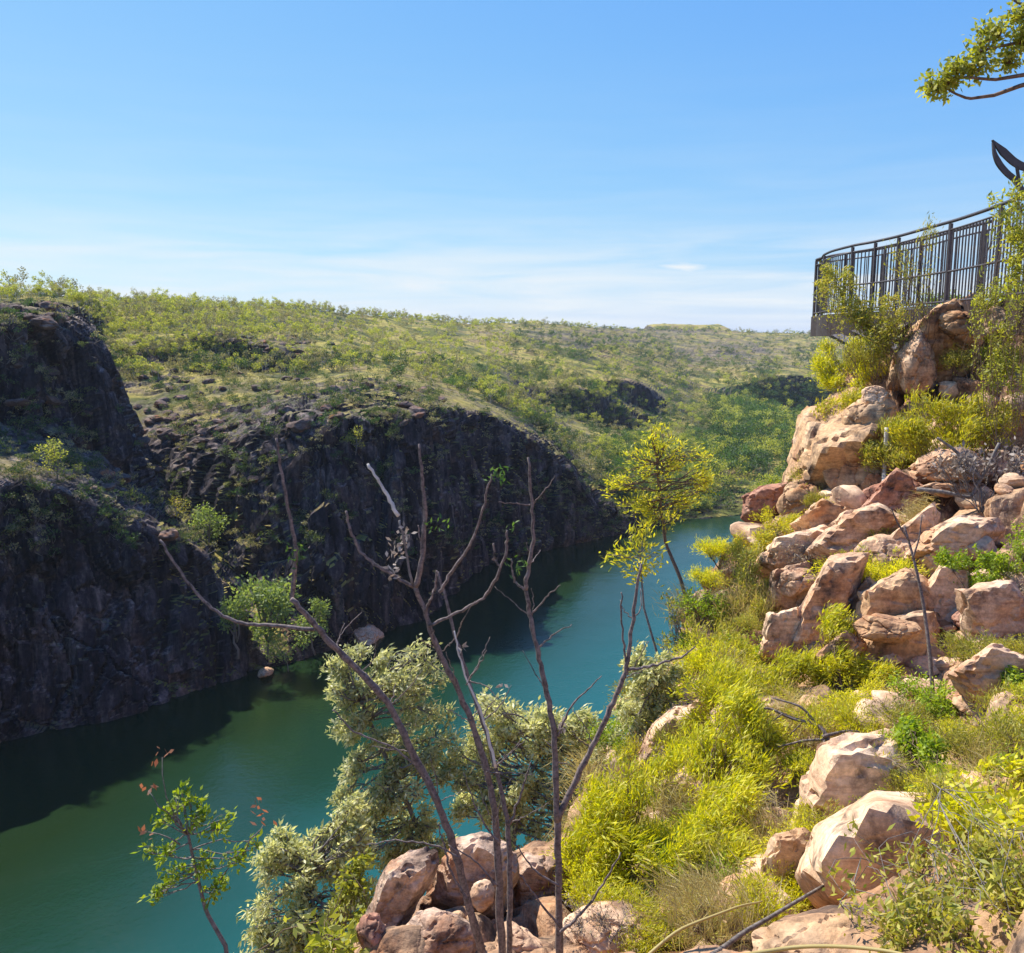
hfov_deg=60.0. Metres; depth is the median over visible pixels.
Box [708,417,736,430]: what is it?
valley tree
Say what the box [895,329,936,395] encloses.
boulder
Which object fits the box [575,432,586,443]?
scrub bush
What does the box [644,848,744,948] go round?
grass tuft
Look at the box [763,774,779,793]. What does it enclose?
stone
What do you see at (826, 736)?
dead branch
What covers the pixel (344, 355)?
savanna tree
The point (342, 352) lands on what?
scrub bush
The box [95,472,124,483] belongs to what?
scrub bush
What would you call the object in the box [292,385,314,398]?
scrub bush
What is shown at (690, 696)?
stone
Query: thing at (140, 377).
sandstone block
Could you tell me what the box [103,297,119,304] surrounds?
savanna tree
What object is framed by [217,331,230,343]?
savanna tree
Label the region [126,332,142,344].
savanna tree
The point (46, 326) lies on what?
sandstone block
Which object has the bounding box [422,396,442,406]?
scrub bush
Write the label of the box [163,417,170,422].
sandstone block
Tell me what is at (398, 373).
scrub bush
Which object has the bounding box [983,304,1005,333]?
boulder
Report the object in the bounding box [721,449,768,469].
valley tree
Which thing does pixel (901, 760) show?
olive bush
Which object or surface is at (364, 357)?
scrub bush
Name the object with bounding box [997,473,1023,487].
stone
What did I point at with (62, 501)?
scrub bush
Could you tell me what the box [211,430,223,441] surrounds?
scrub bush
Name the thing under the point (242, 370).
scrub bush
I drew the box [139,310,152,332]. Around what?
savanna tree
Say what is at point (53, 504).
scrub bush
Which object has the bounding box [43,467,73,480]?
scrub bush
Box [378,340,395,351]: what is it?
savanna tree
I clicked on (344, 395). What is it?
scrub bush
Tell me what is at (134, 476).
scrub bush
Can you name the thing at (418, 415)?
sandstone block
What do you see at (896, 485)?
boulder
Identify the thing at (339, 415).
sandstone block
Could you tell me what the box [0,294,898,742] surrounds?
gorge terrain
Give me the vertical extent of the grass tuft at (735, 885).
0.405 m
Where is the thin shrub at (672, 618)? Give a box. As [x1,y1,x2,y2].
[655,584,695,656]
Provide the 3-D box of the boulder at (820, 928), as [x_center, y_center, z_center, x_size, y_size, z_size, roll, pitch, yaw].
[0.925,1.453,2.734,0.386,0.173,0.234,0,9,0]
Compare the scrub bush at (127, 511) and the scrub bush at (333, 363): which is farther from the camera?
the scrub bush at (333, 363)
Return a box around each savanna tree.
[0,269,15,294]
[1,285,15,299]
[3,266,27,295]
[6,277,23,299]
[14,286,26,300]
[26,284,48,294]
[29,270,51,286]
[35,282,51,297]
[45,275,62,284]
[49,282,64,297]
[60,275,77,288]
[64,279,76,292]
[65,292,77,304]
[69,292,88,311]
[72,292,83,306]
[74,300,87,316]
[77,286,93,295]
[81,290,96,311]
[83,292,98,304]
[98,302,115,314]
[99,311,113,325]
[101,322,117,333]
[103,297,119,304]
[103,299,112,311]
[108,317,125,328]
[109,319,122,335]
[115,316,131,329]
[118,311,127,318]
[120,299,138,319]
[124,294,133,311]
[126,320,137,331]
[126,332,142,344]
[130,304,146,317]
[130,362,140,367]
[132,291,145,302]
[132,313,149,330]
[132,335,141,343]
[132,350,145,360]
[135,357,148,373]
[136,302,153,311]
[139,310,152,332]
[146,316,162,330]
[149,323,163,335]
[149,362,163,377]
[152,300,166,320]
[154,346,164,353]
[155,316,168,334]
[158,312,171,323]
[158,327,172,335]
[158,341,172,361]
[159,335,170,345]
[161,293,173,304]
[164,311,177,327]
[164,360,176,373]
[166,304,181,318]
[167,341,176,352]
[171,297,184,310]
[174,301,189,314]
[175,304,189,314]
[182,343,197,357]
[184,301,199,314]
[185,314,199,331]
[188,296,200,313]
[189,316,201,326]
[200,307,213,318]
[200,362,212,369]
[201,312,216,326]
[201,350,216,363]
[205,301,217,311]
[212,310,226,325]
[215,313,228,320]
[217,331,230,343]
[218,302,230,309]
[221,326,231,331]
[227,305,243,319]
[229,351,242,364]
[234,337,250,350]
[241,349,256,359]
[242,310,254,321]
[242,329,257,338]
[251,354,266,372]
[251,362,261,370]
[254,321,262,334]
[257,349,277,374]
[263,333,275,340]
[264,325,273,337]
[271,322,285,334]
[273,312,284,323]
[274,333,284,340]
[279,324,293,341]
[293,326,307,347]
[295,356,308,375]
[296,317,308,338]
[305,335,317,347]
[305,346,319,358]
[306,352,319,369]
[309,325,320,339]
[314,353,327,363]
[324,321,332,331]
[337,343,350,354]
[338,328,352,341]
[341,353,357,360]
[342,337,354,344]
[346,349,368,367]
[361,344,369,350]
[362,352,375,363]
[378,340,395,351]
[386,339,401,350]
[398,339,408,351]
[407,354,419,366]
[421,349,432,360]
[424,363,440,377]
[426,361,441,380]
[441,355,455,362]
[443,363,456,375]
[466,368,483,381]
[477,378,488,386]
[481,352,494,367]
[481,379,500,393]
[483,383,497,399]
[484,386,500,395]
[502,377,514,385]
[504,392,513,405]
[507,383,517,392]
[512,391,523,407]
[518,386,527,396]
[519,402,531,416]
[530,389,542,400]
[576,446,590,465]
[578,452,596,464]
[589,411,603,426]
[591,449,601,458]
[595,432,606,446]
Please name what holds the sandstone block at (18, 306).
on the gorge terrain at (98, 626)
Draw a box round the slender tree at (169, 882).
[130,746,276,952]
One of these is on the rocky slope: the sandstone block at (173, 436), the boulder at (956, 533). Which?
the boulder at (956, 533)
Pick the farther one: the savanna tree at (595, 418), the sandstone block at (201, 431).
the savanna tree at (595, 418)
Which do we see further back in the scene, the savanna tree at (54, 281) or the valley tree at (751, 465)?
the valley tree at (751, 465)
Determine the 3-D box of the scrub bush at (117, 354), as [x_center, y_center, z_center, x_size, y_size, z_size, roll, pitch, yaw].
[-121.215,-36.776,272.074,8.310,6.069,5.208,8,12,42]
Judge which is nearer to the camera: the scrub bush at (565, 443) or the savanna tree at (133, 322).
the scrub bush at (565, 443)
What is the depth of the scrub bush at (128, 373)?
259.91 m
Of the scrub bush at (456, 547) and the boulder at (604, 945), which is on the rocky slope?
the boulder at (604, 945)
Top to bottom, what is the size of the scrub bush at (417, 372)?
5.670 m
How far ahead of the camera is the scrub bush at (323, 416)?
182.06 m
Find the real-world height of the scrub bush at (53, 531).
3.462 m
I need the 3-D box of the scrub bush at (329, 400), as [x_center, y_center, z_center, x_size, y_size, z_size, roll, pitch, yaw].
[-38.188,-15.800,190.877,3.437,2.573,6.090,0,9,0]
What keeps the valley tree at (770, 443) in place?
on the gorge terrain at (98, 626)
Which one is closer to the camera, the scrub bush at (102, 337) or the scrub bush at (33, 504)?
the scrub bush at (33, 504)
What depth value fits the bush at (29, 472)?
138.21 m
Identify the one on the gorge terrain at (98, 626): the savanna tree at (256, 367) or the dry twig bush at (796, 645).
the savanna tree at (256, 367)
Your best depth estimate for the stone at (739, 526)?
12.84 m
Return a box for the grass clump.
[893,490,945,525]
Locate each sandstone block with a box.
[0,303,12,314]
[3,398,30,407]
[10,305,21,310]
[12,312,33,320]
[13,361,22,367]
[29,318,43,325]
[37,316,57,329]
[38,301,56,310]
[38,321,58,329]
[43,312,59,316]
[45,367,59,374]
[45,395,60,404]
[54,314,69,321]
[99,468,115,478]
[101,483,115,489]
[116,473,131,482]
[133,404,141,408]
[137,375,148,379]
[137,436,149,445]
[140,429,147,434]
[144,418,154,423]
[152,464,164,472]
[154,399,169,408]
[154,417,162,421]
[156,428,167,433]
[157,429,175,439]
[158,528,178,541]
[159,397,170,402]
[162,410,173,414]
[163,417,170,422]
[165,386,178,391]
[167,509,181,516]
[168,432,181,440]
[169,413,179,418]
[175,394,188,399]
[184,453,192,459]
[193,437,209,444]
[194,425,205,434]
[197,428,208,435]
[202,379,214,383]
[212,419,224,423]
[214,425,226,431]
[215,403,225,407]
[215,415,231,423]
[218,386,225,390]
[227,423,237,428]
[244,417,254,423]
[247,475,258,482]
[251,385,265,390]
[263,347,274,350]
[278,405,295,413]
[281,376,291,380]
[290,418,311,432]
[293,349,304,352]
[320,405,331,411]
[328,412,344,421]
[330,385,340,393]
[360,381,373,387]
[395,401,413,407]
[399,419,409,425]
[407,405,425,412]
[411,412,425,418]
[435,396,446,401]
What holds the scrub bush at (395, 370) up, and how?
on the gorge terrain at (98, 626)
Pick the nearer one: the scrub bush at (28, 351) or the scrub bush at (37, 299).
the scrub bush at (28, 351)
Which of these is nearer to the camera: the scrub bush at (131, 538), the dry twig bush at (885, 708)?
the dry twig bush at (885, 708)
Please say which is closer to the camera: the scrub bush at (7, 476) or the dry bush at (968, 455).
the dry bush at (968, 455)
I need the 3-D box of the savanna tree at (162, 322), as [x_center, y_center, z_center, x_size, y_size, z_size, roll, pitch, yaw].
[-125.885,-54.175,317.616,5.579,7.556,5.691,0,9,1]
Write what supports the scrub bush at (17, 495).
on the gorge terrain at (98, 626)
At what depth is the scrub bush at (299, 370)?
276.39 m
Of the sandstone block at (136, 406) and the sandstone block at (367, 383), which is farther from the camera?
the sandstone block at (136, 406)
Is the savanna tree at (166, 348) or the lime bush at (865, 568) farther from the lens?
the savanna tree at (166, 348)
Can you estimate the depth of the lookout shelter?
12.07 m
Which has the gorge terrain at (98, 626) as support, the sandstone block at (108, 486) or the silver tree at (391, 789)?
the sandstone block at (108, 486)
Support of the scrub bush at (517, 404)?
on the gorge terrain at (98, 626)
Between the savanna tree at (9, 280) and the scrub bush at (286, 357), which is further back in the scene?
the scrub bush at (286, 357)
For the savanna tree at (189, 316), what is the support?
on the gorge terrain at (98, 626)
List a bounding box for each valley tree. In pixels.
[696,456,737,473]
[697,437,711,445]
[700,459,751,482]
[705,424,733,436]
[705,458,738,473]
[707,422,753,433]
[707,436,726,450]
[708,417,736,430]
[708,440,727,455]
[708,474,734,492]
[709,465,733,488]
[709,470,739,488]
[713,486,750,510]
[714,450,736,473]
[714,459,753,486]
[717,429,742,437]
[717,455,751,472]
[718,423,744,437]
[718,430,738,437]
[720,440,739,455]
[720,451,757,472]
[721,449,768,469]
[723,437,755,459]
[726,437,763,450]
[726,448,765,464]
[736,441,754,453]
[736,457,763,475]
[737,442,765,458]
[739,426,773,434]
[740,454,776,478]
[743,427,767,439]
[743,430,775,449]
[747,479,777,492]
[748,450,770,472]
[749,459,787,478]
[750,432,775,444]
[753,438,781,451]
[753,440,775,457]
[754,472,782,485]
[758,435,790,450]
[759,450,777,462]
[761,417,786,428]
[762,433,791,446]
[768,442,790,462]
[771,423,790,435]
[775,464,787,474]
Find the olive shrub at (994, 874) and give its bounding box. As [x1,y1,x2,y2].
[819,780,1023,952]
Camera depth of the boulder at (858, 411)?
13.12 m
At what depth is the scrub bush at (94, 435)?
174.02 m
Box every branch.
[710,884,824,952]
[761,697,866,746]
[917,437,1000,498]
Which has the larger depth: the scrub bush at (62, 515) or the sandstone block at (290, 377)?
the sandstone block at (290, 377)
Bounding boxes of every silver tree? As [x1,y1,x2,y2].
[233,789,378,952]
[317,633,462,883]
[436,685,612,851]
[588,637,690,776]
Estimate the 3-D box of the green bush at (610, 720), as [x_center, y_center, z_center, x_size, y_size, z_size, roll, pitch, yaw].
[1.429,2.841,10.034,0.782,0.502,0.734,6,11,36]
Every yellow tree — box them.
[597,419,719,598]
[599,519,669,658]
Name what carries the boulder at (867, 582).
on the rocky slope
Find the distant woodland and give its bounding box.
[0,280,868,556]
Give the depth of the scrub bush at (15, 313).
162.26 m
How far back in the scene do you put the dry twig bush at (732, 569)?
12.45 m
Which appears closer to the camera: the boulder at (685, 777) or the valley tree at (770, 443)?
the boulder at (685, 777)
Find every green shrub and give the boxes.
[254,848,376,952]
[882,711,975,795]
[906,743,1023,855]
[930,516,1023,588]
[998,665,1023,694]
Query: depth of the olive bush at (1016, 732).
5.11 m
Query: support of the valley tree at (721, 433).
on the gorge terrain at (98, 626)
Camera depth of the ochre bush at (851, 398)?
14.05 m
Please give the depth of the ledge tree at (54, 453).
144.47 m
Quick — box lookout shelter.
[991,140,1023,190]
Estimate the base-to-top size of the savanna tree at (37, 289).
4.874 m
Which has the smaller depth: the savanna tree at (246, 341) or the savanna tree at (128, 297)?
the savanna tree at (246, 341)
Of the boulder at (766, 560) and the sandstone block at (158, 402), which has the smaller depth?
the boulder at (766, 560)
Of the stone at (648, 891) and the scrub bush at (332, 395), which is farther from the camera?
the scrub bush at (332, 395)
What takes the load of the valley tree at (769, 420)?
on the gorge terrain at (98, 626)
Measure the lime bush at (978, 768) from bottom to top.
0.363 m
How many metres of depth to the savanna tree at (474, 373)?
328.12 m
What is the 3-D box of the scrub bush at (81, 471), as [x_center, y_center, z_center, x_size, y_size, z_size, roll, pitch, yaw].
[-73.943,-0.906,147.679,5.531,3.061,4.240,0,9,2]
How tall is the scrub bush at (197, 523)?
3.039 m
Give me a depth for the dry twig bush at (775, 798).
6.30 m
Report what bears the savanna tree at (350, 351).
on the gorge terrain at (98, 626)
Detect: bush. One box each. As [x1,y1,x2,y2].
[0,306,17,315]
[0,307,30,318]
[0,351,18,363]
[0,378,19,386]
[0,427,7,438]
[0,437,22,452]
[0,464,24,478]
[0,466,38,481]
[0,490,32,505]
[0,532,30,553]
[1,327,33,341]
[3,509,28,531]
[4,416,29,431]
[5,462,24,472]
[5,507,36,519]
[6,308,26,319]
[7,521,23,533]
[8,458,38,467]
[11,465,46,490]
[12,344,33,359]
[13,510,51,533]
[14,507,33,523]
[18,493,39,511]
[19,399,41,414]
[20,292,47,301]
[20,388,37,398]
[26,483,49,492]
[27,445,47,455]
[29,530,50,550]
[30,502,52,519]
[32,483,52,494]
[33,457,68,476]
[37,513,64,524]
[38,303,66,316]
[43,377,62,395]
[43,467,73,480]
[43,524,61,542]
[47,498,60,509]
[48,446,82,460]
[49,391,75,402]
[50,446,69,457]
[50,457,80,467]
[53,490,79,506]
[54,443,82,451]
[55,421,84,438]
[56,461,85,480]
[56,508,73,521]
[59,427,87,439]
[69,454,79,466]
[71,465,91,480]
[72,427,96,442]
[76,487,92,500]
[79,458,96,466]
[81,426,93,437]
[84,427,101,441]
[85,332,106,343]
[92,502,116,518]
[92,513,112,524]
[94,489,122,504]
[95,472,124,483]
[100,523,128,540]
[109,344,133,357]
[109,515,131,531]
[110,344,126,358]
[111,347,125,361]
[112,355,129,367]
[114,471,137,482]
[115,508,129,518]
[119,362,144,379]
[119,487,148,507]
[122,532,140,545]
[125,361,148,373]
[141,486,164,504]
[160,350,177,361]
[167,351,192,360]
[168,490,181,499]
[175,436,189,449]
[183,522,205,536]
[184,361,206,371]
[190,354,208,361]
[197,540,221,554]
[205,361,227,374]
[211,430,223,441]
[215,445,232,457]
[219,347,237,359]
[226,527,245,538]
[230,357,247,370]
[230,487,248,498]
[232,366,252,374]
[232,462,247,473]
[234,474,246,490]
[238,453,255,463]
[238,536,260,548]
[244,463,263,474]
[257,348,276,360]
[257,528,275,541]
[258,414,279,429]
[260,457,275,467]
[260,491,269,506]
[265,422,274,435]
[268,351,282,360]
[269,448,293,461]
[270,357,294,367]
[280,351,293,363]
[281,367,317,377]
[285,362,303,372]
[291,361,306,376]
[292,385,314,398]
[292,446,313,455]
[295,365,312,373]
[301,472,312,483]
[302,526,328,538]
[305,530,325,546]
[316,415,345,429]
[317,410,332,421]
[320,350,338,359]
[320,488,340,500]
[321,361,348,372]
[325,391,343,402]
[325,397,343,403]
[326,409,341,420]
[328,357,341,369]
[330,391,356,402]
[332,349,360,362]
[332,357,359,369]
[338,502,349,513]
[347,385,365,395]
[355,351,375,361]
[355,396,364,403]
[369,416,379,426]
[372,468,384,478]
[382,352,396,364]
[382,360,408,376]
[383,458,393,467]
[385,408,403,418]
[385,428,399,439]
[389,363,404,376]
[391,416,408,428]
[391,490,407,505]
[391,505,408,511]
[397,349,411,361]
[403,392,425,403]
[404,546,417,555]
[409,355,431,369]
[411,374,430,381]
[413,366,436,379]
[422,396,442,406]
[425,411,438,424]
[428,417,446,427]
[431,445,449,459]
[435,371,452,382]
[447,522,453,532]
[455,380,478,391]
[455,539,467,550]
[456,360,471,368]
[465,377,477,387]
[479,387,491,399]
[484,392,496,402]
[497,392,510,404]
[504,394,521,411]
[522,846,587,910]
[530,415,546,425]
[535,414,554,427]
[539,421,559,433]
[549,884,656,952]
[550,811,637,854]
[553,743,677,902]
[554,411,571,420]
[556,437,574,450]
[562,863,627,926]
[564,438,584,455]
[568,430,581,441]
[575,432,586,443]
[577,710,645,762]
[585,469,606,475]
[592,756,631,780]
[594,459,615,470]
[595,878,684,952]
[598,463,607,471]
[599,703,643,738]
[602,671,639,709]
[604,731,669,787]
[622,742,665,805]
[627,725,650,748]
[629,885,707,947]
[634,818,703,898]
[638,815,676,841]
[639,765,769,902]
[640,675,806,821]
[644,717,692,755]
[647,776,681,812]
[650,628,744,681]
[651,907,700,952]
[656,717,724,766]
[657,803,721,839]
[658,694,709,716]
[666,642,827,736]
[667,581,735,624]
[667,623,701,653]
[668,802,699,828]
[671,817,762,880]
[676,879,725,945]
[681,537,778,667]
[683,563,730,593]
[687,534,744,568]
[688,656,768,708]
[689,850,746,881]
[696,814,764,845]
[714,623,775,669]
[715,863,809,934]
[717,560,757,580]
[717,732,792,767]
[725,606,763,638]
[728,503,802,557]
[736,640,770,673]
[741,810,810,875]
[743,856,814,913]
[752,472,780,490]
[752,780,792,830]
[753,667,812,709]
[755,785,777,809]
[770,528,818,572]
[771,632,814,655]
[772,795,825,832]
[775,744,814,787]
[778,688,890,741]
[778,747,815,779]
[784,454,823,488]
[786,684,825,702]
[789,794,857,840]
[797,600,906,695]
[800,486,829,507]
[803,543,932,582]
[806,670,906,720]
[807,333,889,392]
[808,548,893,580]
[810,383,870,420]
[818,693,867,728]
[839,336,890,378]
[854,414,934,474]
[854,685,937,729]
[855,693,949,737]
[865,528,895,538]
[866,717,956,777]
[870,765,944,791]
[871,557,914,574]
[876,659,952,714]
[877,711,931,742]
[885,384,1023,504]
[897,754,977,791]
[898,760,989,844]
[906,680,974,725]
[906,764,1023,819]
[914,707,1002,770]
[915,289,963,307]
[922,435,1023,513]
[926,629,1009,663]
[927,714,977,760]
[935,341,983,377]
[939,719,977,760]
[940,674,1023,757]
[950,627,1020,667]
[958,702,984,722]
[959,700,1023,757]
[961,276,1023,415]
[961,671,1023,717]
[967,337,1023,372]
[969,295,1023,494]
[979,340,1008,358]
[980,335,1003,348]
[982,743,1023,770]
[988,757,1023,789]
[989,632,1023,653]
[998,568,1023,594]
[1014,342,1023,362]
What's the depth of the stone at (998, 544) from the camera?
10.00 m
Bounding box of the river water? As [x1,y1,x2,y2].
[0,515,743,952]
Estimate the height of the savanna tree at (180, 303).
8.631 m
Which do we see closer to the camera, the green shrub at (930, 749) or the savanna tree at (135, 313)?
the green shrub at (930, 749)
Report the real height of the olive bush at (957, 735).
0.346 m
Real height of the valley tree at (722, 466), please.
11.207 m
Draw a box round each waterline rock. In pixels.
[258,667,273,677]
[352,623,383,644]
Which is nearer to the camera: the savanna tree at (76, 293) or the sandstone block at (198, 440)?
the sandstone block at (198, 440)
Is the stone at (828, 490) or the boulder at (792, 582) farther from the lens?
the stone at (828, 490)
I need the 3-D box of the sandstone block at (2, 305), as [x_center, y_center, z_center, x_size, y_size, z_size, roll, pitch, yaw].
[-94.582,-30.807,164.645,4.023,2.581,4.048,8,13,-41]
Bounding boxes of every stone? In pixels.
[606,746,632,773]
[635,878,657,900]
[649,811,661,823]
[673,647,694,659]
[677,675,707,703]
[684,929,703,944]
[690,697,705,708]
[713,590,727,605]
[730,521,767,545]
[739,854,763,872]
[743,867,760,873]
[747,536,763,547]
[755,861,760,868]
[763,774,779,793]
[763,807,791,830]
[798,734,822,757]
[818,488,831,496]
[825,721,841,737]
[831,485,867,508]
[852,698,892,730]
[862,652,879,671]
[869,728,891,736]
[871,690,909,715]
[878,652,902,664]
[898,677,929,700]
[903,655,940,675]
[907,397,928,411]
[920,422,953,440]
[922,678,939,687]
[935,657,956,672]
[936,609,959,629]
[937,620,952,634]
[938,381,958,399]
[940,624,957,632]
[955,486,994,508]
[960,770,1023,798]
[966,391,1001,411]
[967,535,997,562]
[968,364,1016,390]
[970,713,984,727]
[974,697,989,708]
[994,483,1013,494]
[994,536,1008,548]
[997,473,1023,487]
[999,569,1023,587]
[1002,393,1023,415]
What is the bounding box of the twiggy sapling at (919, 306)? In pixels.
[883,212,943,396]
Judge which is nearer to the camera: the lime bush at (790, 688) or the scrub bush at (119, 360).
the lime bush at (790, 688)
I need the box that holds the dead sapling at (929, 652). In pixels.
[891,507,934,695]
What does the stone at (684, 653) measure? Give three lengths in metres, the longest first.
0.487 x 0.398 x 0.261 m
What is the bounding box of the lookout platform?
[810,198,1023,351]
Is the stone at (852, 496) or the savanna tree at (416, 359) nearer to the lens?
the stone at (852, 496)
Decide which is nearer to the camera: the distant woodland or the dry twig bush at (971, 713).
the dry twig bush at (971, 713)
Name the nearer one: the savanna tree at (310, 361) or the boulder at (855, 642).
the boulder at (855, 642)
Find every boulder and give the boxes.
[355,912,386,948]
[365,846,438,926]
[406,907,474,952]
[418,831,518,919]
[470,879,494,911]
[495,921,542,952]
[513,852,570,909]
[563,900,655,952]
[635,702,702,775]
[663,763,718,814]
[709,693,787,742]
[714,873,792,930]
[740,483,787,523]
[751,913,854,952]
[753,524,827,578]
[757,605,801,666]
[761,827,810,897]
[764,561,812,612]
[776,478,820,515]
[777,565,816,596]
[781,387,883,489]
[790,498,850,531]
[791,552,869,651]
[792,731,921,825]
[794,695,833,734]
[795,790,957,908]
[803,502,906,563]
[813,630,866,672]
[822,461,866,489]
[841,398,898,425]
[849,576,874,613]
[849,610,863,622]
[853,613,921,642]
[854,534,919,579]
[855,567,929,637]
[861,385,891,403]
[861,467,928,512]
[862,483,879,498]
[862,610,939,665]
[886,292,978,396]
[890,502,940,541]
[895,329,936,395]
[901,445,1013,487]
[903,515,1005,562]
[915,447,993,482]
[915,481,989,497]
[916,546,973,578]
[925,565,971,619]
[938,309,983,349]
[945,691,986,716]
[947,643,1023,702]
[951,610,960,626]
[954,579,1023,656]
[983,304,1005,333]
[983,691,1023,745]
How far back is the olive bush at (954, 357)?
13.44 m
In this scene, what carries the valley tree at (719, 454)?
on the gorge terrain at (98, 626)
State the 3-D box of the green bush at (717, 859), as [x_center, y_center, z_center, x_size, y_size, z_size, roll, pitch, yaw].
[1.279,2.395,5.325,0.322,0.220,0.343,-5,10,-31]
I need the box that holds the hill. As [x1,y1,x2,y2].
[645,323,730,330]
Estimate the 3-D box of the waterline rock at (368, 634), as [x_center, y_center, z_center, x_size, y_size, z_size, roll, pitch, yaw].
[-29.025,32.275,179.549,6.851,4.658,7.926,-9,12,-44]
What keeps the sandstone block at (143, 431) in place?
on the gorge terrain at (98, 626)
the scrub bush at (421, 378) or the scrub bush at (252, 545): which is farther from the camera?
the scrub bush at (421, 378)
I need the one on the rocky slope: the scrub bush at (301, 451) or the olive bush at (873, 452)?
the olive bush at (873, 452)
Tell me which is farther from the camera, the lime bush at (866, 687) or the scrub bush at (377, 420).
the scrub bush at (377, 420)
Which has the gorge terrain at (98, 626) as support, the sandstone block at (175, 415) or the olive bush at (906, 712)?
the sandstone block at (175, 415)
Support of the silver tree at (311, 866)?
on the rocky slope
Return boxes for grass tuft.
[540,737,629,797]
[542,752,658,841]
[543,800,591,855]
[607,841,808,951]
[619,656,694,696]
[634,761,726,834]
[639,863,694,912]
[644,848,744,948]
[649,862,726,947]
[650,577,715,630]
[691,678,737,730]
[700,638,762,673]
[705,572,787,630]
[705,782,798,857]
[707,856,787,934]
[713,586,761,625]
[737,677,832,749]
[770,697,841,775]
[907,746,1023,817]
[944,722,1023,773]
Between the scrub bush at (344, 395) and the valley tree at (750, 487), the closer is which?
the scrub bush at (344, 395)
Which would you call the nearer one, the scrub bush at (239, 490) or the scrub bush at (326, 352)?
the scrub bush at (239, 490)
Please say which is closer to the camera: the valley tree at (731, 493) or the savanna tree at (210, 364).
the savanna tree at (210, 364)
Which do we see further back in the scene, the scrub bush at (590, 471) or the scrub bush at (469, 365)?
the scrub bush at (469, 365)
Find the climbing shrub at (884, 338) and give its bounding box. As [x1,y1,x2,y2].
[812,258,912,405]
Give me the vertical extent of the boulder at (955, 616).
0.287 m
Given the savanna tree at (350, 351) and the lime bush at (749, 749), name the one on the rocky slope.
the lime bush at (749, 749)
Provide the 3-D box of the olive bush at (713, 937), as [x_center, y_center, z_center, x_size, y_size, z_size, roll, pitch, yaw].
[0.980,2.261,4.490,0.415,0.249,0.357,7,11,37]
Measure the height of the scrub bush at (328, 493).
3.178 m
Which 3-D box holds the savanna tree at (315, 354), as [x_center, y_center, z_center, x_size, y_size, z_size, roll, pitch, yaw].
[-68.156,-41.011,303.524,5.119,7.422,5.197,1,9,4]
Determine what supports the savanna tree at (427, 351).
on the gorge terrain at (98, 626)
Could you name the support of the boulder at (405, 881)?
on the rocky slope
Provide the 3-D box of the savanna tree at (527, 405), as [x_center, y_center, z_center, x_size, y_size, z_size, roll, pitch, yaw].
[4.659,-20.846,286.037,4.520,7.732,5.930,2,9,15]
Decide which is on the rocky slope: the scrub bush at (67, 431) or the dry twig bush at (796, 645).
the dry twig bush at (796, 645)
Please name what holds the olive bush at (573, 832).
on the rocky slope
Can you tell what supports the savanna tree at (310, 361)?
on the gorge terrain at (98, 626)
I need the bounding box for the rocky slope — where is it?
[332,335,1023,952]
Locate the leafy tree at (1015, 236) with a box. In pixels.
[967,171,1023,474]
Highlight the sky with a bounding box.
[0,0,1023,333]
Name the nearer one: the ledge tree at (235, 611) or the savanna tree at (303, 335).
the ledge tree at (235, 611)
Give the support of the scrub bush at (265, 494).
on the gorge terrain at (98, 626)
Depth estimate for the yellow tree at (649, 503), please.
12.13 m
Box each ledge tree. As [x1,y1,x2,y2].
[34,436,68,479]
[165,495,191,521]
[187,502,231,547]
[216,590,252,658]
[230,571,301,663]
[261,635,309,671]
[290,597,332,655]
[339,426,363,454]
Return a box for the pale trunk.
[882,427,888,479]
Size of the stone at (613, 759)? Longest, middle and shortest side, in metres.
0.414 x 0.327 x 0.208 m
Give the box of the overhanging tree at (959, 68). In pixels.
[914,0,1023,105]
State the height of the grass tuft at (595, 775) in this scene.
0.961 m
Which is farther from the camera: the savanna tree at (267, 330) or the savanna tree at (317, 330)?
the savanna tree at (317, 330)
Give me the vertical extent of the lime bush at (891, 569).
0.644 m
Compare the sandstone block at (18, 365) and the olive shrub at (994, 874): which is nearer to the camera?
the olive shrub at (994, 874)
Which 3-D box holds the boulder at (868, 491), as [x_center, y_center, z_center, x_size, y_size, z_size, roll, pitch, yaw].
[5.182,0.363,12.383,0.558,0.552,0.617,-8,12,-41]
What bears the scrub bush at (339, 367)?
on the gorge terrain at (98, 626)
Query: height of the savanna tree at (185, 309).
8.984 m
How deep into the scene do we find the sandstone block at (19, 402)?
158.25 m
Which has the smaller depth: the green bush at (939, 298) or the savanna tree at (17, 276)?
the green bush at (939, 298)
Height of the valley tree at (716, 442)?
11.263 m
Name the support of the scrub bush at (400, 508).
on the gorge terrain at (98, 626)
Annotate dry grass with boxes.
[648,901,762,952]
[746,944,902,952]
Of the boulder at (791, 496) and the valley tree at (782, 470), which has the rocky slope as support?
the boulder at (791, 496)
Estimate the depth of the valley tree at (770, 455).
366.13 m
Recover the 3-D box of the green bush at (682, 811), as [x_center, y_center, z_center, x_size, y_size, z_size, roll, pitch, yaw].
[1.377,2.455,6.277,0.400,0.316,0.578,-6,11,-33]
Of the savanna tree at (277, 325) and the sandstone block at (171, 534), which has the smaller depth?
the sandstone block at (171, 534)
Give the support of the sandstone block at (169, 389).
on the gorge terrain at (98, 626)
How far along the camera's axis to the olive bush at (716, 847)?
5.47 m
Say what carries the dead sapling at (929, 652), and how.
on the rocky slope
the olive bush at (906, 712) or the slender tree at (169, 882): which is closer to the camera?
the olive bush at (906, 712)
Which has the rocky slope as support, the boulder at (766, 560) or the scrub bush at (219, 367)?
the boulder at (766, 560)
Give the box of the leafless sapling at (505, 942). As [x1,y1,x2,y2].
[159,438,695,952]
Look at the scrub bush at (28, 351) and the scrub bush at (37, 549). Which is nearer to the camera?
the scrub bush at (37, 549)
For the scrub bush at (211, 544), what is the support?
on the gorge terrain at (98, 626)

